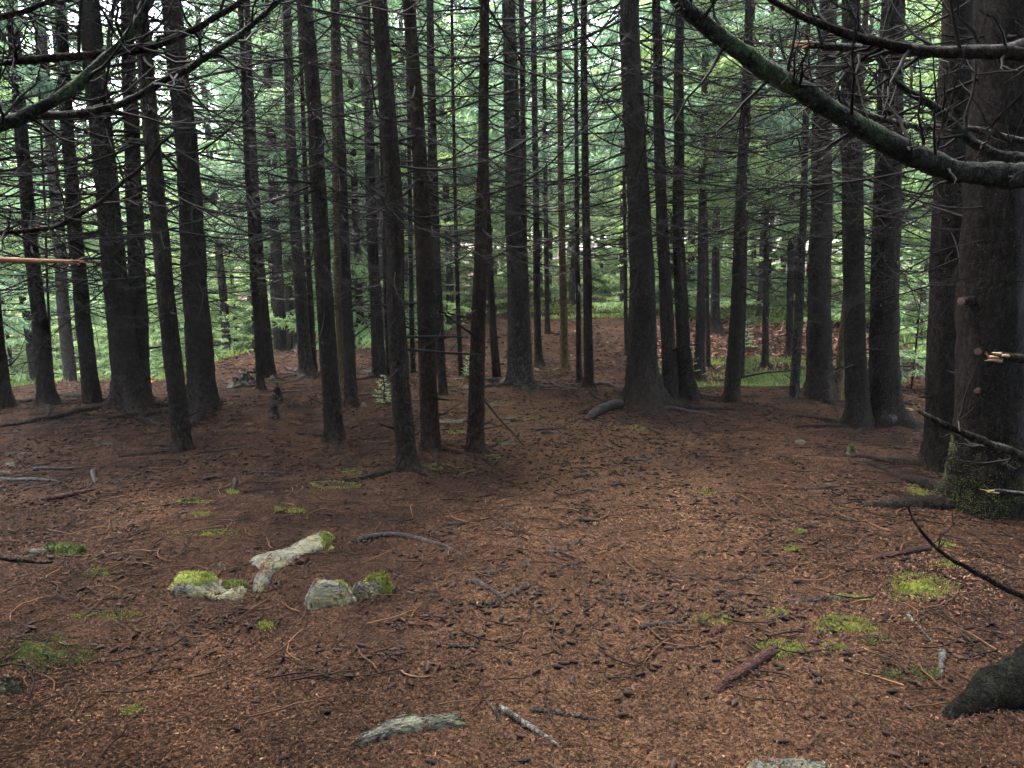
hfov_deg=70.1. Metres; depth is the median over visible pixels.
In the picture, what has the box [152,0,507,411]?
spruce tree
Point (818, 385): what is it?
spruce tree
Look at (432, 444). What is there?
spruce tree
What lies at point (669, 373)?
spruce tree
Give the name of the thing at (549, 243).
spruce tree
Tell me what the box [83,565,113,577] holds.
moss cushion
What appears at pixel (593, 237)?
spruce tree
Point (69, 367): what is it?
spruce tree
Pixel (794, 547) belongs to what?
moss cushion
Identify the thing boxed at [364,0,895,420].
spruce tree
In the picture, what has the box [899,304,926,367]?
side undergrowth
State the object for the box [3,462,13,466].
rock
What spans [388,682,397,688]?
spruce cone
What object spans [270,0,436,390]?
spruce tree
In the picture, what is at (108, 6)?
sky
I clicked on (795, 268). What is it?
spruce tree
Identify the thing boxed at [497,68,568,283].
spruce tree
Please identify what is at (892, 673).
moss cushion
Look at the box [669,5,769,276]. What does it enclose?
spruce tree
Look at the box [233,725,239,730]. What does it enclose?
spruce cone
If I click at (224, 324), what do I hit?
spruce tree
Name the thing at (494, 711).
fallen stick
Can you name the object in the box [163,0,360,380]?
spruce tree
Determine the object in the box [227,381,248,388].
stacked stone
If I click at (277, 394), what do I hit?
tree stump
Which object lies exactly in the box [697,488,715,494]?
moss cushion
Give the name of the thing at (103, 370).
spruce tree
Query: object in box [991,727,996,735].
spruce cone
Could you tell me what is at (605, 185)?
spruce tree
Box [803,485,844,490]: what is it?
surface root
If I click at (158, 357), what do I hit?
spruce tree
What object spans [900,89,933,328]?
spruce tree
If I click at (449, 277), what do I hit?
spruce tree
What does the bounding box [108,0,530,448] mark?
spruce tree
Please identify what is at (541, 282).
spruce tree
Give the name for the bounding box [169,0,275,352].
spruce tree
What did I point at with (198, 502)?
moss cushion
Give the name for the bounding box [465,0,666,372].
spruce tree
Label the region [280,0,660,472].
spruce tree
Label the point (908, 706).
spruce cone
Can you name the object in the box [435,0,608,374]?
spruce tree
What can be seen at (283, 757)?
spruce cone
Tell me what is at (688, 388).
spruce tree
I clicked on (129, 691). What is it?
fallen twig
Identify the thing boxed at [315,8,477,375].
spruce tree
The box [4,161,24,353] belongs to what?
spruce tree
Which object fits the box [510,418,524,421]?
surface root
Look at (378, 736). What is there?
spruce cone
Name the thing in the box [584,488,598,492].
surface root
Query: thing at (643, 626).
surface root
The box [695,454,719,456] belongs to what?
surface root
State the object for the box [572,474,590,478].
surface root
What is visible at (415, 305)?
spruce tree
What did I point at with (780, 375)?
hollow grass
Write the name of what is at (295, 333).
spruce tree
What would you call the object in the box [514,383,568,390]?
surface root
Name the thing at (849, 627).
moss cushion
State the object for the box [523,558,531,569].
surface root
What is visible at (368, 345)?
valley undergrowth
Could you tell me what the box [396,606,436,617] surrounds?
fallen twig
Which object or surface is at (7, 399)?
spruce tree
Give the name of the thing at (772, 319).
undergrowth
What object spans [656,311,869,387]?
leaf litter
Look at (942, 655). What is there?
fallen stick
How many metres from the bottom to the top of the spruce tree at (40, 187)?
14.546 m
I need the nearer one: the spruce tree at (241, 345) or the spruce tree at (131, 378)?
the spruce tree at (131, 378)
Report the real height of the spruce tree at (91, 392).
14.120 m
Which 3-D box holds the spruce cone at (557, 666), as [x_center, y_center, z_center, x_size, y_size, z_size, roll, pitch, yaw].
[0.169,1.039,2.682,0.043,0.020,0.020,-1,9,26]
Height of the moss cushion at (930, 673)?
0.041 m
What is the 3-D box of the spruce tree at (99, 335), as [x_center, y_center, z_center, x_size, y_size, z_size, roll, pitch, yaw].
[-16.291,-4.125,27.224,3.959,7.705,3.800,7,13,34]
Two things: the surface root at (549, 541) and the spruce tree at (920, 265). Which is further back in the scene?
the spruce tree at (920, 265)
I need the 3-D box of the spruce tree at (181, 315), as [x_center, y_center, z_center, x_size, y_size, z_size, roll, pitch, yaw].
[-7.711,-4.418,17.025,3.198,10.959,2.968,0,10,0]
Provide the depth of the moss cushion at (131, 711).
2.47 m
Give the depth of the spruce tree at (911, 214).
20.41 m
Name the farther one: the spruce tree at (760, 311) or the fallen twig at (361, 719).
the spruce tree at (760, 311)
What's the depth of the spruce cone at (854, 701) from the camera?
2.51 m
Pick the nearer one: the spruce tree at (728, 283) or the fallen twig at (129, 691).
the fallen twig at (129, 691)
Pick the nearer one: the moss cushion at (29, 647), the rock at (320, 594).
the moss cushion at (29, 647)
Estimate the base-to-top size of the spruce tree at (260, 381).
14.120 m
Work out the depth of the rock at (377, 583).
3.29 m
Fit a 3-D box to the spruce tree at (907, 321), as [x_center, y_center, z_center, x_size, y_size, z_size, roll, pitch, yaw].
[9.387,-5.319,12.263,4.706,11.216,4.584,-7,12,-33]
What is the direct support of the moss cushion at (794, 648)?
on the ground at (296, 415)
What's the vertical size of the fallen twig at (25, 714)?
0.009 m
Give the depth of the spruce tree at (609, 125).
10.42 m
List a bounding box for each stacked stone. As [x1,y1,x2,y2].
[227,379,242,384]
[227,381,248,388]
[232,376,247,382]
[242,368,255,375]
[246,374,254,381]
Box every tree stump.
[269,403,279,419]
[272,383,282,401]
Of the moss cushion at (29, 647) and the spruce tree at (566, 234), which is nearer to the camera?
the moss cushion at (29, 647)
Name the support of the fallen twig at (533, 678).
on the ground at (296, 415)
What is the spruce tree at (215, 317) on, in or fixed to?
on the ground at (296, 415)
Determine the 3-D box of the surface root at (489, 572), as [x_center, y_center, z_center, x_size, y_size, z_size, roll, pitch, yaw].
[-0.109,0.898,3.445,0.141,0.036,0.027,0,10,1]
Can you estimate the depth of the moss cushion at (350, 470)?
5.43 m
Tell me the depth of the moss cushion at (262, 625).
3.03 m
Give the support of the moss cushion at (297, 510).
on the ground at (296, 415)
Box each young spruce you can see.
[214,312,253,358]
[867,263,928,389]
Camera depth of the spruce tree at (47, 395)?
7.16 m
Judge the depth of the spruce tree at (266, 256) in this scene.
17.30 m
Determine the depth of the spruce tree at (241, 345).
23.50 m
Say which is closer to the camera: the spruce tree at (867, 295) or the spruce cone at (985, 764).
the spruce cone at (985, 764)
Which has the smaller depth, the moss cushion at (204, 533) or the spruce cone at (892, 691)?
the spruce cone at (892, 691)
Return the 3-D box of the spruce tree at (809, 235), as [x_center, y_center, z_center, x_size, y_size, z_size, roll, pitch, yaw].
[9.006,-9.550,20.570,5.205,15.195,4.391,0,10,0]
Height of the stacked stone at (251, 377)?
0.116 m
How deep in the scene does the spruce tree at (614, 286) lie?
22.61 m
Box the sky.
[2,0,932,254]
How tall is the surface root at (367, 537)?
0.083 m
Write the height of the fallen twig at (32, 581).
0.010 m
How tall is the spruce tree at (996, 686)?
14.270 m
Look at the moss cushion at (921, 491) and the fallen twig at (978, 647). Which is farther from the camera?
the moss cushion at (921, 491)
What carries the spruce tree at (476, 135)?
on the ground at (296, 415)
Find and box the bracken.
[54,376,160,382]
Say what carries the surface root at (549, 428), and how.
on the ground at (296, 415)
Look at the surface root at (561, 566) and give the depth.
3.58 m
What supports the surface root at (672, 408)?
on the ground at (296, 415)
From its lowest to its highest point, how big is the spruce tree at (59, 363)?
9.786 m
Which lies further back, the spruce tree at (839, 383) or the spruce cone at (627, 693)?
the spruce tree at (839, 383)
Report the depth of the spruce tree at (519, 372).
8.36 m
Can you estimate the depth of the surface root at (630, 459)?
5.68 m
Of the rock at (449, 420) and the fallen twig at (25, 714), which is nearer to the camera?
the fallen twig at (25, 714)
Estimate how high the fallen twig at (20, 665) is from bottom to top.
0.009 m
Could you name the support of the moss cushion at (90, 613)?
on the ground at (296, 415)
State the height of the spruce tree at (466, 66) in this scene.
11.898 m
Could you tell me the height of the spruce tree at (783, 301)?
10.920 m
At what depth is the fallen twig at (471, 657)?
2.73 m
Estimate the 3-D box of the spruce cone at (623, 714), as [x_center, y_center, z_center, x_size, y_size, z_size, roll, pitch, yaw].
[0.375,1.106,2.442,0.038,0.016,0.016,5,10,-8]
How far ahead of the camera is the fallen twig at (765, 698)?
2.49 m
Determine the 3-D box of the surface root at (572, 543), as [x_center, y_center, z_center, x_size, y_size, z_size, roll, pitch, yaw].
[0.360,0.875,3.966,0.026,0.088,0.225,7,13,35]
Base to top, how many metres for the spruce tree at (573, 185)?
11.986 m
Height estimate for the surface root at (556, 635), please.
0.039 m
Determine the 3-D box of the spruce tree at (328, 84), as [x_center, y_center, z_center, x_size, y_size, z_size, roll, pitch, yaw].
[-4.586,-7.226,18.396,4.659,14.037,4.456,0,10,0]
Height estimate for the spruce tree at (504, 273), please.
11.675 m
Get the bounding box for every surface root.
[0,476,57,481]
[32,465,94,470]
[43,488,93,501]
[90,469,96,484]
[198,447,254,453]
[281,390,306,392]
[296,557,308,565]
[354,642,411,657]
[357,393,379,396]
[358,532,466,558]
[447,522,465,525]
[448,643,477,648]
[471,578,507,600]
[474,571,498,575]
[489,514,504,520]
[493,583,529,604]
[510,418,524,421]
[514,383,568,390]
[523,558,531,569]
[532,706,609,722]
[535,427,563,430]
[540,431,559,433]
[541,535,556,549]
[543,382,556,384]
[546,548,572,552]
[550,633,573,638]
[557,562,577,568]
[562,441,574,445]
[566,541,586,546]
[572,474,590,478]
[577,518,599,521]
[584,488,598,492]
[594,381,619,388]
[610,482,623,486]
[623,472,630,482]
[628,458,648,460]
[639,620,683,629]
[665,406,716,417]
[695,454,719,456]
[707,624,723,637]
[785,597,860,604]
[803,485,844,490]
[857,544,930,559]
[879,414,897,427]
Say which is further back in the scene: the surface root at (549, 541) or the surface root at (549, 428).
the surface root at (549, 428)
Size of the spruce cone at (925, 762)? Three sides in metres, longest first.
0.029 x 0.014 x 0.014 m
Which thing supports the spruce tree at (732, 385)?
on the ground at (296, 415)
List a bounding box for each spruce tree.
[0,0,165,384]
[0,0,173,368]
[0,0,176,382]
[0,0,241,409]
[0,0,250,422]
[0,0,289,404]
[0,0,379,457]
[0,0,404,426]
[0,0,419,563]
[0,0,458,440]
[0,3,101,383]
[0,23,68,357]
[0,155,30,347]
[0,159,70,362]
[1,163,62,385]
[4,143,79,381]
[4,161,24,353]
[7,38,93,344]
[14,108,102,338]
[43,178,108,367]
[51,26,180,381]
[106,0,332,355]
[106,147,241,378]
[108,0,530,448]
[120,64,209,284]
[142,91,253,349]
[144,91,273,373]
[147,0,608,481]
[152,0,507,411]
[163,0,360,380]
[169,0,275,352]
[169,0,364,350]
[175,0,380,400]
[179,123,294,354]
[185,0,380,383]
[199,0,313,343]
[205,6,400,370]
[206,0,407,282]
[207,65,293,349]
[210,159,283,330]
[214,0,614,469]
[225,0,470,350]
[228,0,449,388]
[237,30,297,346]
[243,270,333,308]
[250,0,498,340]
[263,0,362,212]
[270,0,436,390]
[272,13,455,345]
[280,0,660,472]
[280,1,503,372]
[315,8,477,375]
[316,0,561,375]
[318,1,549,395]
[319,0,704,398]
[327,0,474,322]
[327,0,498,377]
[331,22,441,273]
[362,18,505,323]
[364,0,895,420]
[364,22,464,333]
[391,0,531,328]
[397,0,590,376]
[415,16,506,310]
[425,17,474,232]
[426,0,554,313]
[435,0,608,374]
[436,0,531,241]
[440,0,600,254]
[441,11,502,245]
[441,41,527,282]
[443,0,476,292]
[445,0,609,377]
[455,0,621,333]
[459,0,696,402]
[460,1,530,297]
[464,218,568,290]
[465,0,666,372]
[493,0,596,298]
[497,0,648,384]
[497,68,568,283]
[501,0,841,400]
[505,0,829,399]
[526,0,640,304]
[526,0,736,355]
[526,7,600,301]
[529,120,619,301]
[540,2,615,280]
[543,90,598,282]
[548,0,688,310]
[556,59,628,283]
[566,18,627,267]
[587,0,941,402]
[588,0,839,382]
[589,0,814,367]
[590,0,773,315]
[591,12,644,270]
[591,207,628,279]
[592,68,686,300]
[593,0,940,411]
[600,32,757,309]
[607,0,907,375]
[616,1,777,311]
[627,0,972,436]
[645,1,804,334]
[653,0,872,368]
[656,0,1023,520]
[666,0,1023,719]
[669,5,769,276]
[687,0,938,398]
[708,9,839,317]
[709,6,842,309]
[714,0,874,357]
[721,206,786,290]
[725,0,1013,472]
[734,6,788,298]
[753,0,930,401]
[755,4,877,310]
[759,26,877,304]
[777,218,786,282]
[794,0,940,324]
[796,0,935,243]
[805,210,870,296]
[831,208,923,307]
[833,0,934,247]
[833,0,934,308]
[840,1,940,228]
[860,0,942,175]
[899,2,940,289]
[899,247,928,297]
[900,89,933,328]
[902,217,930,330]
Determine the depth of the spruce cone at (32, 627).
3.08 m
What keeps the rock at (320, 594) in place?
on the ground at (296, 415)
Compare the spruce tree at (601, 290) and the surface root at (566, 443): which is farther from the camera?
the spruce tree at (601, 290)
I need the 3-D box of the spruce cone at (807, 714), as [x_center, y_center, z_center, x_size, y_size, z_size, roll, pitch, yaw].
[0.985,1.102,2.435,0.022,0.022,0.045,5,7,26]
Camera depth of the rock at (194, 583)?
3.35 m
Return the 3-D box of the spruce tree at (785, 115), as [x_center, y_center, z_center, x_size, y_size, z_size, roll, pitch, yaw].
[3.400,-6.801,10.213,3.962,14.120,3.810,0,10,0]
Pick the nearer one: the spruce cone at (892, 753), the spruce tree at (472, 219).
the spruce cone at (892, 753)
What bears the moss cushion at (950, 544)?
on the ground at (296, 415)
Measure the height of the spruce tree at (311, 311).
14.120 m
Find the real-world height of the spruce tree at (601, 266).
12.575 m
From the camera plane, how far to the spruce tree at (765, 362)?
11.96 m
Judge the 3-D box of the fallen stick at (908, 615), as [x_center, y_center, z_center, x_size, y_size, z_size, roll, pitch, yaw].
[1.710,1.034,3.057,0.021,0.061,0.231,0,10,0]
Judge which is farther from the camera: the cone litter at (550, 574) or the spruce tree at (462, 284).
the spruce tree at (462, 284)
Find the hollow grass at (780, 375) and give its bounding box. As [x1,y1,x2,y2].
[658,354,835,387]
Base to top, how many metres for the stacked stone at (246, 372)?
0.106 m
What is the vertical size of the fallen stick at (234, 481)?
0.049 m
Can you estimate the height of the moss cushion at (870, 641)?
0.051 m
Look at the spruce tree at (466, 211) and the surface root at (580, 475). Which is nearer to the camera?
the surface root at (580, 475)
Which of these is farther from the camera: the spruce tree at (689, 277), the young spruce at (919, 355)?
the spruce tree at (689, 277)
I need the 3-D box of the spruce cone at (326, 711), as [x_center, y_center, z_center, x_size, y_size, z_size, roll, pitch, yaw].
[-0.625,1.096,2.442,0.041,0.019,0.019,-8,8,16]
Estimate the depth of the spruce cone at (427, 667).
2.67 m
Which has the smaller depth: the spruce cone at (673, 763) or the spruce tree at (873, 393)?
the spruce cone at (673, 763)
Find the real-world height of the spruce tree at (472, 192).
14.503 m
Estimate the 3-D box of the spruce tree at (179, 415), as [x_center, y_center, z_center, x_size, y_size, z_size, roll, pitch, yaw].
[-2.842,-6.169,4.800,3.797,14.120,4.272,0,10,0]
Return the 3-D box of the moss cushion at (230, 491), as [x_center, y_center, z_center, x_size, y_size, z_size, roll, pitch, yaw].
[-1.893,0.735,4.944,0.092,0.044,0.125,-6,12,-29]
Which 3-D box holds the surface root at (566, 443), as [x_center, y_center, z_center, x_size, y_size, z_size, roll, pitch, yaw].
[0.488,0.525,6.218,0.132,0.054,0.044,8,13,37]
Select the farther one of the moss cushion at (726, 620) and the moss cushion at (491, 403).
the moss cushion at (491, 403)
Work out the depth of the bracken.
9.71 m
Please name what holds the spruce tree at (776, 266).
on the ground at (296, 415)
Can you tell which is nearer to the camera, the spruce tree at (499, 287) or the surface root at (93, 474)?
the surface root at (93, 474)
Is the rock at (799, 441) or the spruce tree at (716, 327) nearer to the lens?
the rock at (799, 441)
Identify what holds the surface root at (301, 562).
on the ground at (296, 415)
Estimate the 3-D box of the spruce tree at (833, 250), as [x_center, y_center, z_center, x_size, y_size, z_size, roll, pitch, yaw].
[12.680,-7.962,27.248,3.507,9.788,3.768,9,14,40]
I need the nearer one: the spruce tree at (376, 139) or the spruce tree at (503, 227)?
the spruce tree at (376, 139)
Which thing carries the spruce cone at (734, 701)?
on the ground at (296, 415)
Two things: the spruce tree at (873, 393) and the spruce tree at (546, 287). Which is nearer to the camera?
the spruce tree at (873, 393)
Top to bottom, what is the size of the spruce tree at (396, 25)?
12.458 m
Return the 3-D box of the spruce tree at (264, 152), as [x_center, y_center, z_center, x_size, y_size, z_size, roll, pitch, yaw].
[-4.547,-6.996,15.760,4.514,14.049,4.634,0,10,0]
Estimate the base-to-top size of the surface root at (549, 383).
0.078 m
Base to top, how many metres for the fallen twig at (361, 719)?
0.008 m
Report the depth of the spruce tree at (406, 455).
5.11 m
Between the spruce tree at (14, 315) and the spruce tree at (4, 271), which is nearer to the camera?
the spruce tree at (4, 271)
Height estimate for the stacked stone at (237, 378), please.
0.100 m
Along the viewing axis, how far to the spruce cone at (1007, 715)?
2.44 m
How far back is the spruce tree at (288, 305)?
20.91 m
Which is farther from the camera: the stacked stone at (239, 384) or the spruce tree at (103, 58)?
the stacked stone at (239, 384)
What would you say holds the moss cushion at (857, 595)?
on the ground at (296, 415)
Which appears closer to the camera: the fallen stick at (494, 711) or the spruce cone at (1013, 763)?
the spruce cone at (1013, 763)
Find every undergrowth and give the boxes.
[6,326,409,385]
[495,272,869,323]
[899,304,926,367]
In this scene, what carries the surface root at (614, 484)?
on the ground at (296, 415)
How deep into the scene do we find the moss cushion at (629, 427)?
6.61 m
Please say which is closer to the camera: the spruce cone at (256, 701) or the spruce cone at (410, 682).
the spruce cone at (256, 701)
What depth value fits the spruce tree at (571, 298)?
22.20 m
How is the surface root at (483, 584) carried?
on the ground at (296, 415)
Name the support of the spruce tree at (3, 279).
on the ground at (296, 415)
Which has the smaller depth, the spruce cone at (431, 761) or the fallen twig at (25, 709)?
the spruce cone at (431, 761)
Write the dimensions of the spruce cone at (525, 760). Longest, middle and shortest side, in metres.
0.037 x 0.018 x 0.018 m
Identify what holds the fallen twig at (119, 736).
on the ground at (296, 415)
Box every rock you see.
[0,670,27,694]
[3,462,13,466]
[19,542,89,555]
[85,552,104,560]
[168,570,248,600]
[249,530,334,592]
[304,577,356,610]
[348,712,465,748]
[352,569,394,599]
[418,418,464,422]
[490,439,512,444]
[747,755,831,767]
[794,439,805,443]
[845,444,857,454]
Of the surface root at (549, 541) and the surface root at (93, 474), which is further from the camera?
the surface root at (93, 474)
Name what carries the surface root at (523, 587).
on the ground at (296, 415)
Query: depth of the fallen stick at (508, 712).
2.36 m
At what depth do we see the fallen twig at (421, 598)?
3.20 m
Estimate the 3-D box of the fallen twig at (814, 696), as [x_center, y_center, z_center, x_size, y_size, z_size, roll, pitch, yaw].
[1.045,1.079,2.496,0.182,0.008,0.048,-3,11,-17]
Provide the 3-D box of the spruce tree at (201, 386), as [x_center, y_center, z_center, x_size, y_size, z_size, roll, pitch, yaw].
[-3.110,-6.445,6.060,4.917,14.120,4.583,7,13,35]
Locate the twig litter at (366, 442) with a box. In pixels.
[0,350,1023,728]
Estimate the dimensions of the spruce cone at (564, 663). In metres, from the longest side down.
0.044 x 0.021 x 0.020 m
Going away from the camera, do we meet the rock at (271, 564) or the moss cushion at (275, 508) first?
the rock at (271, 564)
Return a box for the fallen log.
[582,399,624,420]
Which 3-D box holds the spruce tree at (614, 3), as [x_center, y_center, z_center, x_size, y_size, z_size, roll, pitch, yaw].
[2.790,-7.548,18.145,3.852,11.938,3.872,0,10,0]
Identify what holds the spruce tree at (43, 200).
on the ground at (296, 415)
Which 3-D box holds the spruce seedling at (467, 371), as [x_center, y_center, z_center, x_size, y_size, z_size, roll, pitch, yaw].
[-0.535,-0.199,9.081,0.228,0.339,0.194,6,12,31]
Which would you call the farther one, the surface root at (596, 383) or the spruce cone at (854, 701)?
the surface root at (596, 383)
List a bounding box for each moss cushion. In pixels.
[0,630,105,674]
[67,608,143,620]
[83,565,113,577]
[119,703,145,714]
[165,528,237,537]
[175,497,210,503]
[190,511,210,516]
[226,488,238,494]
[255,620,274,631]
[272,506,287,511]
[286,506,307,512]
[303,480,366,489]
[337,468,367,474]
[485,401,515,405]
[627,425,645,430]
[690,610,735,625]
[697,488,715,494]
[747,635,812,660]
[765,607,788,617]
[784,545,803,551]
[794,528,809,533]
[811,612,881,634]
[820,639,849,650]
[825,592,875,599]
[857,631,896,645]
[877,663,904,680]
[885,568,963,602]
[907,483,932,495]
[909,663,946,679]
[929,559,961,567]
[934,540,955,546]
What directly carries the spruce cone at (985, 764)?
on the ground at (296, 415)
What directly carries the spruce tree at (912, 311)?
on the ground at (296, 415)
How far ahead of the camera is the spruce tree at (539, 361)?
9.57 m
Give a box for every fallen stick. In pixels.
[201,475,225,480]
[232,477,236,488]
[486,700,501,722]
[498,704,560,748]
[714,646,776,692]
[904,611,932,641]
[938,648,946,678]
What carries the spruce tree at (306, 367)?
on the ground at (296, 415)
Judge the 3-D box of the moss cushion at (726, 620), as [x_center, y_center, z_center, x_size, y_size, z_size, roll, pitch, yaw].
[0.825,0.967,2.973,0.190,0.039,0.120,0,10,0]
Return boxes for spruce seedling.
[373,375,391,403]
[462,355,469,376]
[745,321,757,349]
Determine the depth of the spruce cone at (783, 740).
2.29 m
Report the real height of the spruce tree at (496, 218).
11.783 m
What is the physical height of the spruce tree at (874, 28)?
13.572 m
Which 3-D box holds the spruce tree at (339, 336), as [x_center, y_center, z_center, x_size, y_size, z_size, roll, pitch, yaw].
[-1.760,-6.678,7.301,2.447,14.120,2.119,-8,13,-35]
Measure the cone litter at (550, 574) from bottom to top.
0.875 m
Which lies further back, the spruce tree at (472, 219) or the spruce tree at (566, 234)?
the spruce tree at (566, 234)
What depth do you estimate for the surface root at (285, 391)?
8.14 m
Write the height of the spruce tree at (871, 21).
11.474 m
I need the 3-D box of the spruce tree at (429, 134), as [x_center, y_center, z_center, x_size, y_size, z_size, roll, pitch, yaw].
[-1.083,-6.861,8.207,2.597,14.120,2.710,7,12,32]
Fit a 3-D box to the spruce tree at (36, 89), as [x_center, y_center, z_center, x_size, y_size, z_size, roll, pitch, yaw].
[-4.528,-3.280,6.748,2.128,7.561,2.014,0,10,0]
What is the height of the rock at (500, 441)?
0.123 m
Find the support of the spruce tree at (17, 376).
on the ground at (296, 415)
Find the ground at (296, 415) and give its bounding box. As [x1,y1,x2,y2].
[0,253,1023,767]
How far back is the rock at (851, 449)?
5.86 m
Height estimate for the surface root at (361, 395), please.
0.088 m
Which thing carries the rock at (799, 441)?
on the ground at (296, 415)
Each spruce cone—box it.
[27,625,36,629]
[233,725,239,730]
[251,700,261,703]
[278,752,291,760]
[320,708,330,714]
[375,732,381,739]
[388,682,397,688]
[408,680,413,686]
[425,664,430,671]
[425,759,436,764]
[515,733,523,738]
[518,757,530,762]
[552,664,563,669]
[558,660,569,665]
[618,712,629,716]
[623,691,634,696]
[670,758,676,767]
[731,698,737,705]
[773,738,788,743]
[804,711,810,718]
[845,721,856,728]
[852,699,857,705]
[885,750,899,756]
[886,689,897,693]
[904,704,912,709]
[916,751,926,757]
[919,760,929,764]
[981,762,988,767]
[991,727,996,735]
[1003,712,1012,719]
[1007,761,1021,767]
[1015,717,1023,723]
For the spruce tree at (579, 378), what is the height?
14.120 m
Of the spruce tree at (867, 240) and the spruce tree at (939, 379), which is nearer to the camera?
the spruce tree at (939, 379)
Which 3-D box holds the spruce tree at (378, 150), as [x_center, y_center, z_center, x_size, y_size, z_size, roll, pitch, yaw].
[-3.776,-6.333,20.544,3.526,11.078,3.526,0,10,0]
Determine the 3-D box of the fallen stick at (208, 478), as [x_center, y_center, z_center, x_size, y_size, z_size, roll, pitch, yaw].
[-2.146,0.686,5.293,0.029,0.069,0.221,8,13,37]
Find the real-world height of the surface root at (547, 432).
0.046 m
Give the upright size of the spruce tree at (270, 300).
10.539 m
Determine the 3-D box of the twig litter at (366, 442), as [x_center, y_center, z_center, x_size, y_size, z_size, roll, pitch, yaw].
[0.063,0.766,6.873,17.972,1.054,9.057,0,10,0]
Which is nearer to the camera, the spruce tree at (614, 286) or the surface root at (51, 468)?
the surface root at (51, 468)
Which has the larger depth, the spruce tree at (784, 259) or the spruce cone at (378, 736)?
the spruce tree at (784, 259)
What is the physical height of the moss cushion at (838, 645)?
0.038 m
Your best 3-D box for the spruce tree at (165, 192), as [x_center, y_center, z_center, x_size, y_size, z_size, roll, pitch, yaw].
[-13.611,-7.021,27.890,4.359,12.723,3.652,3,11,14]
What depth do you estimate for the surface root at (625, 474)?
5.29 m
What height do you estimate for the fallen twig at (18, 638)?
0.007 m
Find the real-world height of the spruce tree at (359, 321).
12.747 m
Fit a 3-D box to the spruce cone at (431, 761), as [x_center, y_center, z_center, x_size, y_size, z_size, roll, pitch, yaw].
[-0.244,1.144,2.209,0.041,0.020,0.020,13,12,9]
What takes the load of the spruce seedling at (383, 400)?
on the ground at (296, 415)
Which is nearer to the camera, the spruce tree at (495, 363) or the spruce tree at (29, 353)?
the spruce tree at (495, 363)
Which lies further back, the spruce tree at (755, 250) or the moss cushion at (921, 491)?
the spruce tree at (755, 250)
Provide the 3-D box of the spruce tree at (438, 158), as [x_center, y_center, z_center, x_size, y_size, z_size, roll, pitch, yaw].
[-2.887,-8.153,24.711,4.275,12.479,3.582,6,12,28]
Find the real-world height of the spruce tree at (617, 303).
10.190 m
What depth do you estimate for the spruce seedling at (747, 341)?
13.45 m
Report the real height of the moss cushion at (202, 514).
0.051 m
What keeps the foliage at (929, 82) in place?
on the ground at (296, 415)
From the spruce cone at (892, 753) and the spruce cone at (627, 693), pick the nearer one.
the spruce cone at (892, 753)
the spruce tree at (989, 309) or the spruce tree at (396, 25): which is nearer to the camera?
the spruce tree at (989, 309)
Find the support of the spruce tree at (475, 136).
on the ground at (296, 415)
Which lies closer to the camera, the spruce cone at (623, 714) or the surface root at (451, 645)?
the spruce cone at (623, 714)
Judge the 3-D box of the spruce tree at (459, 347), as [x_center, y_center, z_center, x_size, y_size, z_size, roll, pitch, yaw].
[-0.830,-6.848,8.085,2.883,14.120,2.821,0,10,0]
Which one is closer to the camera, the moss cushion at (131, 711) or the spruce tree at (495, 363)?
the moss cushion at (131, 711)
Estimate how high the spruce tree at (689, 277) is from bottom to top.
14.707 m
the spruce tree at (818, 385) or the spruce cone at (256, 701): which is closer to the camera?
the spruce cone at (256, 701)
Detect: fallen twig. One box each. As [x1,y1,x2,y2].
[0,663,38,676]
[0,705,55,720]
[6,705,48,710]
[8,628,37,639]
[12,573,59,585]
[95,726,126,766]
[101,687,164,693]
[264,711,302,741]
[355,709,371,728]
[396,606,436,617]
[404,593,439,603]
[456,650,493,674]
[530,657,547,688]
[732,679,781,687]
[736,693,799,703]
[797,732,831,749]
[799,695,842,708]
[955,608,1003,614]
[964,635,1001,656]
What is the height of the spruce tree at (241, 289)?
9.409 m
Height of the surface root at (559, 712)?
0.066 m
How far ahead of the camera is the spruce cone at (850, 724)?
2.39 m
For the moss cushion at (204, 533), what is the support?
on the ground at (296, 415)
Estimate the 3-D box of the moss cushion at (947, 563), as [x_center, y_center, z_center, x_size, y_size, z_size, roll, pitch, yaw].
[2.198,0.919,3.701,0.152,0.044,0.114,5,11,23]
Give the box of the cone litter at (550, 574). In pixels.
[0,354,1023,684]
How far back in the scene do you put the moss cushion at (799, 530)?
4.13 m
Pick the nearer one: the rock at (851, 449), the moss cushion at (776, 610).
the moss cushion at (776, 610)
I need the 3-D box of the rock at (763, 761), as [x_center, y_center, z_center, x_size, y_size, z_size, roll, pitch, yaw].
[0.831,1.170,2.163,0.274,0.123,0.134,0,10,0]
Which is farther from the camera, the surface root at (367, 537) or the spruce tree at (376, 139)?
the spruce tree at (376, 139)
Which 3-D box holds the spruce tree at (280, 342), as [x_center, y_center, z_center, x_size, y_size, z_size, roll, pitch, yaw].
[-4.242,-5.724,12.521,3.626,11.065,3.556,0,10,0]
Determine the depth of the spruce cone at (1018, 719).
2.42 m
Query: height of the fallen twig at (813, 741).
0.010 m
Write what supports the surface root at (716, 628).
on the ground at (296, 415)
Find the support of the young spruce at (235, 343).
on the ground at (296, 415)
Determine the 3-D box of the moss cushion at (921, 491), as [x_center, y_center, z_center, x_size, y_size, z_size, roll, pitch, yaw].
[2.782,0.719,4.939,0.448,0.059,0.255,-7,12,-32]
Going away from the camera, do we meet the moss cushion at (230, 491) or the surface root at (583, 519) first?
the surface root at (583, 519)

